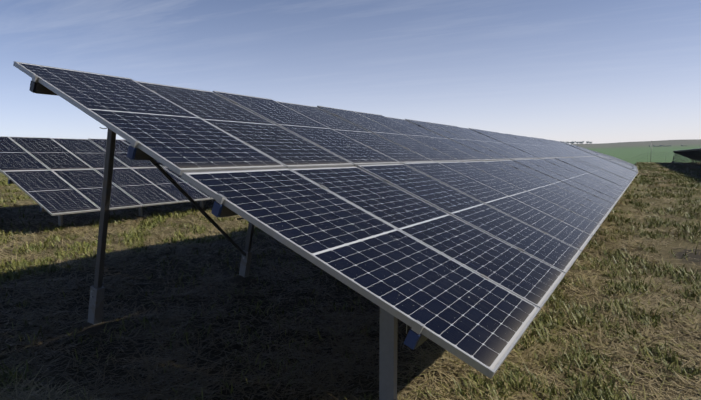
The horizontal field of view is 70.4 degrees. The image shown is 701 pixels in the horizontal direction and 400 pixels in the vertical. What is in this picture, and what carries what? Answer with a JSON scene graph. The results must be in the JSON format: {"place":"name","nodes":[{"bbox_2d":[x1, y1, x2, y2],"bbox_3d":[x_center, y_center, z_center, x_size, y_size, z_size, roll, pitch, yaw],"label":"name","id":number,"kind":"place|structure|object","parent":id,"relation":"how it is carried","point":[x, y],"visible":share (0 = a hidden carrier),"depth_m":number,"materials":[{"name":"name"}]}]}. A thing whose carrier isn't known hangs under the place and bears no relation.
{"place":"outdoors","nodes":[
{"label":"outdoors","id":0,"kind":"place"},
{"bbox_2d":[0,139,700,399],"bbox_3d":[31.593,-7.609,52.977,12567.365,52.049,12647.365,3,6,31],"label":"terrain","id":1,"kind":"structure","parent":0,"point":[628,151],"depth_m":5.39,"materials":[{"name":"green plant"}]},
{"bbox_2d":[0,136,214,225],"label":"solar panel array","id":2,"kind":"object","parent":1,"relation":"on","point":[60,177],"visible":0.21,"depth_m":12.38,"materials":[{"name":"metal"}]},
{"bbox_2d":[0,208,378,399],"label":"soil mounds","id":3,"kind":"object","parent":1,"relation":"on","point":[96,328],"visible":0.21,"depth_m":4.76,"materials":[{"name":"brown soil"}]},
{"bbox_2d":[13,61,637,399],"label":"solar panel array","id":4,"kind":"object","parent":1,"relation":"on","point":[467,245],"visible":1,"depth_m":4.03,"materials":[{"name":"glass"}]},
{"bbox_2d":[560,141,637,171],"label":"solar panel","id":5,"kind":"object","parent":1,"relation":"on","point":[623,163],"visible":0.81,"depth_m":34.39,"materials":[{"name":"metal"}]},
{"bbox_2d":[565,141,686,146],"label":"treeline","id":6,"kind":"object","parent":1,"relation":"on","point":[572,142],"visible":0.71,"depth_m":906.92,"materials":[{"name":"green plant"}]},
{"bbox_2d":[671,148,700,168],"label":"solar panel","id":7,"kind":"object","parent":1,"relation":"on","point":[692,155],"visible":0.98,"depth_m":70.98,"materials":[{"name":"glass"}]},
{"bbox_2d":[0,0,700,143],"label":"sky","id":8,"kind":"structure","parent":0,"point":[594,71],"materials":[{"name":"blue"}]}
]}

